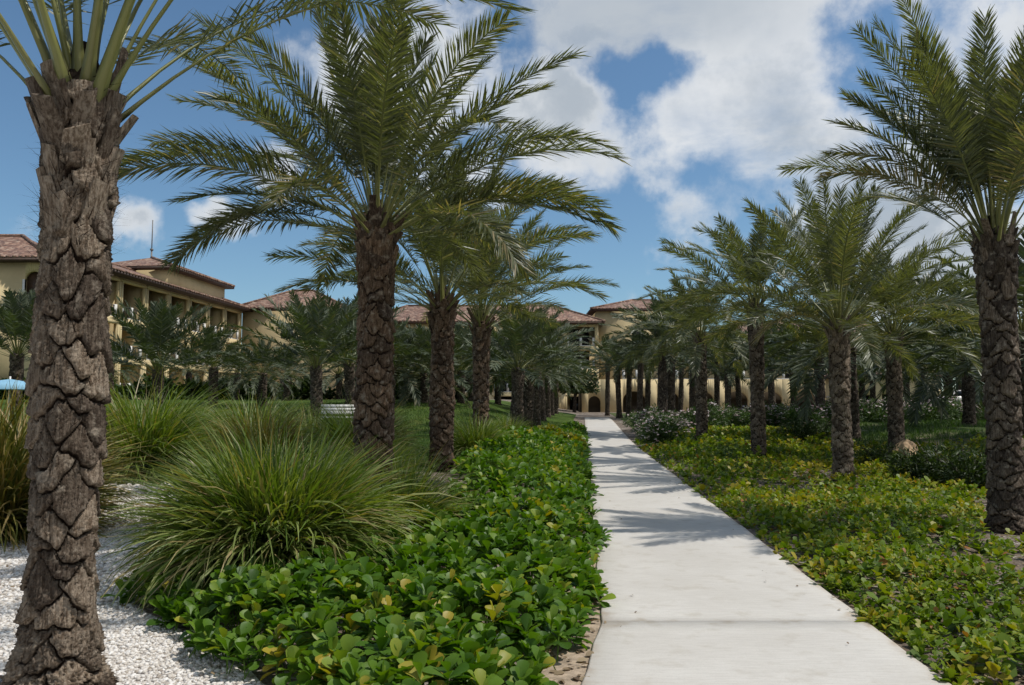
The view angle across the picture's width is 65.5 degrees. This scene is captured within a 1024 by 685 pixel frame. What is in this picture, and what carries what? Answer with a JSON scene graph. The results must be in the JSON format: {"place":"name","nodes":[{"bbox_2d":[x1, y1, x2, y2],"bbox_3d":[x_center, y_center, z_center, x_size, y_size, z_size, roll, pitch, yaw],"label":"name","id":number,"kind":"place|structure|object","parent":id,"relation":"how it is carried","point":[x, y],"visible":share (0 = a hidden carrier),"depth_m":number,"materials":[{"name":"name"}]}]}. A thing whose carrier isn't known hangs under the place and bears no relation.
{"place":"outdoors","nodes":[
{"label":"outdoors","id":0,"kind":"place"},
{"bbox_2d":[0,399,575,491],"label":"lawn","id":1,"kind":"structure","parent":0,"point":[504,407],"depth_m":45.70,"materials":[{"name":"plant"}]},
{"bbox_2d":[0,376,25,419],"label":"parasol","id":2,"kind":"object","parent":1,"relation":"on","point":[3,383],"visible":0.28,"depth_m":23.46,"materials":[{"name":"blue fabric"}]},
{"bbox_2d":[0,289,35,427],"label":"palm tree","id":3,"kind":"object","parent":1,"relation":"on","point":[16,315],"visible":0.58,"depth_m":32.52,"materials":[{"name":"plant"}]},
{"bbox_2d":[108,340,149,398],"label":"palm tree","id":4,"kind":"object","parent":1,"relation":"on","point":[111,380],"visible":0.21,"depth_m":52.08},
{"bbox_2d":[113,373,181,399],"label":"hedge shrub","id":5,"kind":"object","parent":1,"relation":"on","point":[148,382],"visible":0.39,"depth_m":55.44,"materials":[{"name":"green plant"}]},
{"bbox_2d":[102,362,244,484],"bbox_3d":[-6.890,1.326,14.936,4.106,2.386,4.186,0,-4,0],"label":"grass clump","id":6,"kind":"object","parent":1,"relation":"on","point":[158,430],"visible":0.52,"depth_m":14.39,"materials":[{"name":"plant"}]},
{"bbox_2d":[109,295,244,410],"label":"palm tree","id":7,"kind":"object","parent":1,"relation":"on","point":[156,335],"visible":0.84,"depth_m":39.26,"materials":[{"name":"plant"}]},
{"bbox_2d":[165,377,208,399],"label":"hedge shrub","id":8,"kind":"object","parent":1,"relation":"on","point":[195,389],"visible":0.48,"depth_m":57.28,"materials":[{"name":"green plant"}]},
{"bbox_2d":[164,345,209,399],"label":"palm tree","id":9,"kind":"object","parent":1,"relation":"on","point":[188,372],"visible":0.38,"depth_m":57.70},
{"bbox_2d":[145,394,236,437],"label":"grass clump","id":10,"kind":"object","parent":1,"relation":"on","point":[200,414],"visible":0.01,"depth_m":18.85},
{"bbox_2d":[167,323,252,405],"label":"palm tree","id":11,"kind":"object","parent":1,"relation":"on","point":[217,345],"visible":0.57,"depth_m":45.76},
{"bbox_2d":[218,375,242,399],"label":"hedge shrub","id":12,"kind":"object","parent":1,"relation":"on","point":[224,393],"visible":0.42,"depth_m":58.73,"materials":[{"name":"green plant"}]},
{"bbox_2d":[197,347,270,399],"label":"palm tree","id":13,"kind":"object","parent":1,"relation":"on","point":[224,377],"visible":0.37,"depth_m":54.68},
{"bbox_2d":[176,384,316,456],"bbox_3d":[-5.364,1.650,16.533,3.509,1.980,3.440,0,-4,0],"label":"grass clump","id":14,"kind":"object","parent":1,"relation":"on","point":[251,410],"visible":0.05,"depth_m":16.23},
{"bbox_2d":[212,337,306,405],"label":"palm tree","id":15,"kind":"object","parent":1,"relation":"on","point":[262,379],"visible":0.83,"depth_m":44.66,"materials":[{"name":"plant"}]},
{"bbox_2d":[240,378,304,399],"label":"hedge shrub","id":16,"kind":"object","parent":1,"relation":"on","point":[243,395],"visible":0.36,"depth_m":55.40,"materials":[{"name":"green plant"}]},
{"bbox_2d":[247,343,326,400],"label":"palm tree","id":17,"kind":"object","parent":1,"relation":"on","point":[287,391],"visible":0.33,"depth_m":51.74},
{"bbox_2d":[265,396,351,444],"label":"grass clump","id":18,"kind":"object","parent":1,"relation":"on","point":[314,423],"visible":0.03,"depth_m":19.03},
{"bbox_2d":[223,288,396,421],"bbox_3d":[-8.612,0.789,35.134,6.990,6.128,7.474,-2,-4,0],"label":"palm tree","id":19,"kind":"object","parent":1,"relation":"on","point":[315,326],"visible":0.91,"depth_m":34.34,"materials":[{"name":"plant"}]},
{"bbox_2d":[291,376,335,399],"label":"hedge shrub","id":20,"kind":"object","parent":1,"relation":"on","point":[304,391],"visible":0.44,"depth_m":55.73,"materials":[{"name":"green plant"}]},
{"bbox_2d":[291,346,356,399],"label":"palm tree","id":21,"kind":"object","parent":1,"relation":"on","point":[339,386],"visible":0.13,"depth_m":57.70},
{"bbox_2d":[321,405,354,421],"bbox_3d":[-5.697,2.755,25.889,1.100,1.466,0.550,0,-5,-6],"label":"garden bench","id":22,"kind":"object","parent":1,"relation":"on","point":[336,412],"visible":0.12,"depth_m":26.18,"materials":[{"name":"white paint"}]},
{"bbox_2d":[270,292,420,414],"bbox_3d":[-8.468,0.626,39.755,7.952,6.300,8.127,-2,-5,0],"label":"palm tree","id":23,"kind":"object","parent":1,"relation":"on","point":[349,373],"visible":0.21,"depth_m":39.75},
{"bbox_2d":[288,380,427,469],"bbox_3d":[-2.607,1.372,13.538,2.685,1.560,2.737,0,-4,-3],"label":"grass clump","id":24,"kind":"object","parent":1,"relation":"on","point":[335,425],"visible":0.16,"depth_m":13.22,"materials":[{"name":"plant"}]},
{"bbox_2d":[342,327,428,400],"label":"palm tree","id":25,"kind":"object","parent":1,"relation":"on","point":[400,389],"visible":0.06,"depth_m":51.17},
{"bbox_2d":[324,315,460,405],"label":"palm tree","id":26,"kind":"object","parent":1,"relation":"on","point":[401,338],"visible":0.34,"depth_m":45.35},
{"bbox_2d":[259,138,609,471],"bbox_3d":[-1.183,-0.546,13.642,5.979,5.746,6.165,0,-4,0],"label":"palm tree","id":27,"kind":"object","parent":1,"relation":"on","point":[443,304],"visible":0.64,"depth_m":13.29,"materials":[{"name":"plant"}]},
{"bbox_2d":[393,323,489,408],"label":"palm tree","id":28,"kind":"object","parent":1,"relation":"on","point":[424,384],"visible":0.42,"depth_m":46.27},
{"bbox_2d":[406,321,510,403],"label":"palm tree","id":29,"kind":"object","parent":1,"relation":"on","point":[459,343],"visible":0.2,"depth_m":49.66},
{"bbox_2d":[419,323,511,400],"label":"palm tree","id":30,"kind":"object","parent":1,"relation":"on","point":[470,398],"visible":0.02,"depth_m":55.70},
{"bbox_2d":[427,408,523,457],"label":"grass clump","id":31,"kind":"object","parent":1,"relation":"on","point":[470,437],"visible":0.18,"depth_m":15.43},
{"bbox_2d":[343,196,619,431],"bbox_3d":[-0.648,-0.203,18.155,6.162,5.747,5.831,0,-4,0],"label":"palm tree","id":32,"kind":"object","parent":1,"relation":"on","point":[481,323],"visible":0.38,"depth_m":17.83,"materials":[{"name":"plant"}]},
{"bbox_2d":[455,330,513,404],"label":"palm tree","id":33,"kind":"object","parent":1,"relation":"on","point":[498,390],"visible":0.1,"depth_m":57.68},
{"bbox_2d":[489,407,536,430],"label":"grass clump","id":34,"kind":"object","parent":1,"relation":"on","point":[516,425],"visible":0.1,"depth_m":22.16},
{"bbox_2d":[454,301,599,425],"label":"palm tree","id":35,"kind":"object","parent":1,"relation":"on","point":[517,340],"visible":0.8,"depth_m":32.66,"materials":[{"name":"plant"}]},
{"bbox_2d":[454,307,606,427],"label":"palm tree","id":36,"kind":"object","parent":1,"relation":"on","point":[528,398],"visible":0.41,"depth_m":35.76,"materials":[{"name":"plant"}]},
{"bbox_2d":[491,332,592,425],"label":"palm tree","id":37,"kind":"object","parent":1,"relation":"on","point":[537,407],"visible":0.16,"depth_m":41.71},
{"bbox_2d":[498,342,585,420],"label":"palm tree","id":38,"kind":"object","parent":1,"relation":"on","point":[543,409],"visible":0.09,"depth_m":47.69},
{"bbox_2d":[523,344,588,415],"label":"palm tree","id":39,"kind":"object","parent":1,"relation":"on","point":[552,397],"visible":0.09,"depth_m":59.62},
{"bbox_2d":[546,429,587,445],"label":"yellow shrub","id":40,"kind":"object","parent":1,"relation":"on","point":[571,435],"visible":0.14,"depth_m":26.21,"materials":[{"name":"green plant"}]},
{"bbox_2d":[544,342,591,417],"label":"palm tree","id":41,"kind":"object","parent":1,"relation":"on","point":[550,384],"visible":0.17,"depth_m":53.66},
{"bbox_2d":[554,344,588,413],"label":"palm tree","id":42,"kind":"object","parent":1,"relation":"on","point":[556,406],"visible":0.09,"depth_m":67.60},
{"bbox_2d":[0,0,1023,390],"label":"sky","id":43,"kind":"structure","parent":0,"point":[705,100],"materials":[{"name":"blue"}]},
{"bbox_2d":[0,399,1023,684],"bbox_3d":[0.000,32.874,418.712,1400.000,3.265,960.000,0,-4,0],"label":"ground","id":44,"kind":"structure","parent":0,"point":[631,435],"depth_m":8.11,"materials":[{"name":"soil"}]},
{"bbox_2d":[0,234,116,380],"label":"hotel wing","id":45,"kind":"structure","parent":44,"relation":"on","point":[19,262],"depth_m":57.58,"materials":[{"name":"paint"}]},
{"bbox_2d":[0,478,265,684],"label":"gravel bed","id":46,"kind":"object","parent":44,"relation":"on","point":[251,674],"visible":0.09,"depth_m":5.60,"materials":[{"name":"gravel"}]},
{"bbox_2d":[0,370,138,510],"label":"grass clump","id":47,"kind":"object","parent":46,"relation":"on","point":[13,424],"visible":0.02,"depth_m":11.44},
{"bbox_2d":[0,374,163,553],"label":"grass clump","id":48,"kind":"object","parent":46,"relation":"on","point":[14,495],"visible":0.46,"depth_m":9.47,"materials":[{"name":"plant"}]},
{"bbox_2d":[177,391,319,473],"bbox_3d":[-4.203,1.495,13.444,2.605,1.623,2.654,-4,-6,42],"label":"grass clump","id":49,"kind":"object","parent":46,"relation":"on","point":[291,431],"visible":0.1,"depth_m":13.19,"materials":[{"name":"plant"}]},
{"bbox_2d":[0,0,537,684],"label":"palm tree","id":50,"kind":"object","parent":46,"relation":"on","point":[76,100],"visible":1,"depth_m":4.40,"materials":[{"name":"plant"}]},
{"bbox_2d":[107,262,252,398],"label":"hotel wing","id":51,"kind":"structure","parent":44,"relation":"on","point":[130,284],"depth_m":74.54,"materials":[{"name":"paint"}]},
{"bbox_2d":[113,256,234,298],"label":"roof tower","id":52,"kind":"structure","parent":51,"relation":"on","point":[187,278],"depth_m":80.64,"materials":[{"name":"paint"}]},
{"bbox_2d":[175,420,355,486],"bbox_3d":[-3.110,1.548,10.337,2.564,1.476,2.616,0,-4,-2],"label":"grass clump","id":53,"kind":"object","parent":44,"relation":"on","point":[268,450],"visible":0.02,"depth_m":10.19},
{"bbox_2d":[98,392,460,618],"bbox_3d":[-2.077,1.282,7.171,3.210,1.742,3.192,0,-4,0],"label":"grass clump","id":54,"kind":"object","parent":44,"relation":"on","point":[252,509],"visible":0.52,"depth_m":6.55,"materials":[{"name":"plant"}]},
{"bbox_2d":[241,289,355,392],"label":"hotel wing","id":55,"kind":"structure","parent":44,"relation":"on","point":[249,321],"depth_m":91.44,"materials":[{"name":"paint"}]},
{"bbox_2d":[100,420,615,684],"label":"glossy ground cover","id":56,"kind":"object","parent":44,"relation":"on","point":[456,599],"visible":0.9,"depth_m":5.40,"materials":[{"name":"green plant"}]},
{"bbox_2d":[118,0,630,495],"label":"palm tree","id":57,"kind":"object","parent":44,"relation":"on","point":[384,120],"visible":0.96,"depth_m":8.95,"materials":[{"name":"plant"}]},
{"bbox_2d":[333,433,435,487],"bbox_3d":[-1.907,1.624,11.491,1.720,0.990,1.754,-4,-6,41],"label":"grass clump","id":58,"kind":"object","parent":44,"relation":"on","point":[402,452],"visible":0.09,"depth_m":11.44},
{"bbox_2d":[339,429,489,532],"bbox_3d":[-1.286,1.588,8.773,2.320,1.288,2.294,-4,-6,44],"label":"grass clump","id":59,"kind":"object","parent":44,"relation":"on","point":[434,499],"visible":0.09,"depth_m":8.62,"materials":[{"name":"plant"}]},
{"bbox_2d":[393,305,605,410],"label":"hotel wing","id":60,"kind":"structure","parent":44,"relation":"on","point":[415,312],"depth_m":101.64,"materials":[{"name":"paint"}]},
{"bbox_2d":[569,329,588,344],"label":"window","id":61,"kind":"structure","parent":60,"relation":"in","point":[573,330],"depth_m":102.57,"materials":[{"name":"brown glass"}]},
{"bbox_2d":[540,555,601,684],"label":"sandy edge","id":62,"kind":"object","parent":44,"relation":"on","point":[573,656],"visible":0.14,"depth_m":5.02,"materials":[{"name":"sand"}]},
{"bbox_2d":[558,364,600,412],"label":"broadleaf tree","id":63,"kind":"object","parent":44,"relation":"on","point":[589,389],"visible":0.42,"depth_m":83.45,"materials":[{"name":"green plant"}]},
{"bbox_2d":[581,334,624,415],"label":"palm tree","id":64,"kind":"object","parent":44,"relation":"on","point":[607,395],"visible":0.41,"depth_m":71.63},
{"bbox_2d":[586,299,699,378],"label":"hotel tower","id":65,"kind":"structure","parent":44,"relation":"on","point":[602,311],"depth_m":103.01,"materials":[{"name":"paint"}]},
{"bbox_2d":[578,321,867,411],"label":"hotel wing","id":66,"kind":"structure","parent":44,"relation":"on","point":[592,402],"depth_m":89.91,"materials":[{"name":"paint"}]},
{"bbox_2d":[633,424,1023,684],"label":"creeper ground cover","id":67,"kind":"object","parent":44,"relation":"on","point":[901,490],"visible":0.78,"depth_m":8.85,"materials":[{"name":"green plant"}]},
{"bbox_2d":[655,165,1023,483],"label":"palm tree","id":68,"kind":"object","parent":44,"relation":"on","point":[839,251],"visible":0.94,"depth_m":16.22,"materials":[{"name":"plant"}]},
{"bbox_2d":[824,372,941,410],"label":"garden pavilion","id":69,"kind":"structure","parent":44,"relation":"on","point":[878,388],"depth_m":79.92,"materials":[{"name":"paint"}]},
{"bbox_2d":[776,0,1023,534],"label":"palm tree","id":70,"kind":"object","parent":44,"relation":"on","point":[983,128],"visible":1,"depth_m":10.08,"materials":[{"name":"plant"}]},
{"bbox_2d":[883,440,983,483],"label":"garden shrub","id":71,"kind":"object","parent":44,"relation":"on","point":[922,456],"visible":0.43,"depth_m":16.37,"materials":[{"name":"green plant"}]},
{"bbox_2d":[912,440,986,490],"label":"garden shrub","id":72,"kind":"object","parent":44,"relation":"on","point":[976,471],"visible":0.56,"depth_m":15.16,"materials":[{"name":"green plant"}]},
{"bbox_2d":[581,417,951,684],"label":"path","id":73,"kind":"structure","parent":0,"point":[710,601],"depth_m":6.20,"materials":[{"name":"concrete"}]},
{"bbox_2d":[610,410,986,478],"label":"rough lawn","id":74,"kind":"structure","parent":0,"point":[965,439],"depth_m":26.22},
{"bbox_2d":[581,340,649,417],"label":"palm tree","id":75,"kind":"object","parent":74,"relation":"on","point":[617,377],"visible":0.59,"depth_m":61.71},
{"bbox_2d":[599,342,657,416],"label":"palm tree","id":76,"kind":"object","parent":74,"relation":"on","point":[628,393],"visible":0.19,"depth_m":65.77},
{"bbox_2d":[622,403,655,426],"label":"oleander bush","id":77,"kind":"object","parent":74,"relation":"on","point":[630,414],"visible":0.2,"depth_m":42.31,"materials":[{"name":"green plant"}]},
{"bbox_2d":[604,332,678,416],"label":"palm tree","id":78,"kind":"object","parent":74,"relation":"on","point":[641,366],"visible":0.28,"depth_m":57.85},
{"bbox_2d":[610,344,684,409],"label":"palm tree","id":79,"kind":"object","parent":74,"relation":"on","point":[647,393],"visible":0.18,"depth_m":61.72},
{"bbox_2d":[634,407,682,428],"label":"oleander bush","id":80,"kind":"object","parent":74,"relation":"on","point":[644,415],"visible":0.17,"depth_m":37.24,"materials":[{"name":"green plant"}]},
{"bbox_2d":[632,410,693,443],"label":"oleander bush","id":81,"kind":"object","parent":74,"relation":"on","point":[660,431],"visible":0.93,"depth_m":29.97,"materials":[{"name":"green plant"}]},
{"bbox_2d":[638,407,688,436],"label":"oleander bush","id":82,"kind":"object","parent":74,"relation":"on","point":[652,410],"visible":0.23,"depth_m":33.45,"materials":[{"name":"green plant"}]},
{"bbox_2d":[598,296,730,413],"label":"palm tree","id":83,"kind":"object","parent":74,"relation":"on","point":[662,397],"visible":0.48,"depth_m":36.84,"materials":[{"name":"plant"}]},
{"bbox_2d":[597,292,733,411],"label":"palm tree","id":84,"kind":"object","parent":74,"relation":"on","point":[671,362],"visible":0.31,"depth_m":38.70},
{"bbox_2d":[652,329,697,415],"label":"palm tree","id":85,"kind":"object","parent":74,"relation":"on","point":[681,394],"visible":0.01,"depth_m":69.75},
{"bbox_2d":[647,328,737,416],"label":"palm tree","id":86,"kind":"object","parent":74,"relation":"on","point":[692,393],"visible":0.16,"depth_m":55.69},
{"bbox_2d":[677,398,729,427],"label":"oleander bush","id":87,"kind":"object","parent":74,"relation":"on","point":[714,414],"visible":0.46,"depth_m":34.18,"materials":[{"name":"green plant"}]},
{"bbox_2d":[613,268,796,439],"bbox_3d":[6.600,0.390,27.930,6.118,6.218,6.187,0,-4,0],"label":"palm tree","id":88,"kind":"object","parent":74,"relation":"on","point":[698,366],"visible":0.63,"depth_m":27.82,"materials":[{"name":"plant"}]},
{"bbox_2d":[676,325,746,409],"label":"palm tree","id":89,"kind":"object","parent":74,"relation":"on","point":[716,389],"visible":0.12,"depth_m":59.85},
{"bbox_2d":[675,328,777,412],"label":"palm tree","id":90,"kind":"object","parent":74,"relation":"on","point":[727,378],"visible":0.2,"depth_m":51.83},
{"bbox_2d":[717,402,750,426],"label":"oleander bush","id":91,"kind":"object","parent":74,"relation":"on","point":[735,416],"visible":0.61,"depth_m":35.81,"materials":[{"name":"green plant"}]},
{"bbox_2d":[707,341,782,408],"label":"palm tree","id":92,"kind":"object","parent":74,"relation":"on","point":[737,385],"visible":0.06,"depth_m":63.75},
{"bbox_2d":[635,208,877,456],"bbox_3d":[6.771,-0.165,22.151,6.569,6.926,6.158,0,-4,0],"label":"palm tree","id":93,"kind":"object","parent":74,"relation":"on","point":[758,420],"visible":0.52,"depth_m":21.83,"materials":[{"name":"plant"}]},
{"bbox_2d":[738,400,781,425],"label":"oleander bush","id":94,"kind":"object","parent":74,"relation":"on","point":[771,419],"visible":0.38,"depth_m":36.88,"materials":[{"name":"green plant"}]},
{"bbox_2d":[719,321,825,408],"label":"palm tree","id":95,"kind":"object","parent":74,"relation":"on","point":[771,394],"visible":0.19,"depth_m":49.78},
{"bbox_2d":[740,328,828,408],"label":"palm tree","id":96,"kind":"object","parent":74,"relation":"on","point":[791,373],"visible":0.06,"depth_m":54.80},
{"bbox_2d":[772,419,811,438],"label":"garden shrub","id":97,"kind":"object","parent":74,"relation":"on","point":[784,430],"visible":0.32,"depth_m":27.27,"materials":[{"name":"green plant"}]},
{"bbox_2d":[773,399,829,426],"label":"oleander bush","id":98,"kind":"object","parent":74,"relation":"on","point":[790,412],"visible":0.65,"depth_m":36.17,"materials":[{"name":"green plant"}]},
{"bbox_2d":[790,418,831,440],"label":"garden shrub","id":99,"kind":"object","parent":74,"relation":"on","point":[805,430],"visible":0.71,"depth_m":25.69,"materials":[{"name":"green plant"}]},
{"bbox_2d":[794,400,831,422],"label":"oleander bush","id":100,"kind":"object","parent":74,"relation":"on","point":[827,409],"visible":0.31,"depth_m":37.01,"materials":[{"name":"green plant"}]},
{"bbox_2d":[764,306,883,410],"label":"palm tree","id":101,"kind":"object","parent":74,"relation":"on","point":[820,396],"visible":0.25,"depth_m":37.80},
{"bbox_2d":[813,332,885,408],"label":"palm tree","id":102,"kind":"object","parent":74,"relation":"on","point":[861,392],"visible":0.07,"depth_m":54.70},
{"bbox_2d":[724,252,983,439],"bbox_3d":[11.536,0.191,26.957,7.912,6.586,7.892,-3,-5,34],"label":"palm tree","id":103,"kind":"object","parent":74,"relation":"on","point":[854,402],"visible":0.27,"depth_m":26.20,"materials":[{"name":"plant"}]},
{"bbox_2d":[859,396,887,422],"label":"oleander bush","id":104,"kind":"object","parent":74,"relation":"on","point":[872,414],"visible":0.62,"depth_m":35.90,"materials":[{"name":"green plant"}]},
{"bbox_2d":[853,441,908,467],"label":"garden shrub","id":105,"kind":"object","parent":74,"relation":"on","point":[881,454],"visible":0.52,"depth_m":19.48,"materials":[{"name":"green plant"}]},
{"bbox_2d":[769,242,1023,455],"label":"palm tree","id":106,"kind":"object","parent":74,"relation":"on","point":[894,378],"visible":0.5,"depth_m":20.76,"materials":[{"name":"plant"}]},
{"bbox_2d":[893,439,917,462],"bbox_3d":[9.936,2.877,20.130,0.600,0.840,0.612,-3,-6,38],"label":"boulder","id":107,"kind":"object","parent":74,"relation":"on","point":[909,444],"visible":0.27,"depth_m":20.03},
{"bbox_2d":[855,313,981,403],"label":"palm tree","id":108,"kind":"object","parent":74,"relation":"on","point":[925,343],"visible":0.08,"depth_m":41.67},
{"bbox_2d":[878,323,974,407],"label":"palm tree","id":109,"kind":"object","parent":74,"relation":"on","point":[946,380],"visible":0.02,"depth_m":45.84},
{"bbox_2d":[904,393,962,420],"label":"oleander bush","id":110,"kind":"object","parent":74,"relation":"on","point":[929,412],"visible":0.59,"depth_m":35.93,"materials":[{"name":"green plant"}]},
{"bbox_2d":[857,268,1021,426],"bbox_3d":[17.793,0.327,31.242,8.927,6.620,8.475,2,-6,0],"label":"palm tree","id":111,"kind":"object","parent":74,"relation":"on","point":[970,392],"visible":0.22,"depth_m":30.75,"materials":[{"name":"plant"}]},
{"bbox_2d":[881,225,1023,437],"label":"palm tree","id":112,"kind":"object","parent":74,"relation":"on","point":[959,371],"visible":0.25,"depth_m":23.07,"materials":[{"name":"plant"}]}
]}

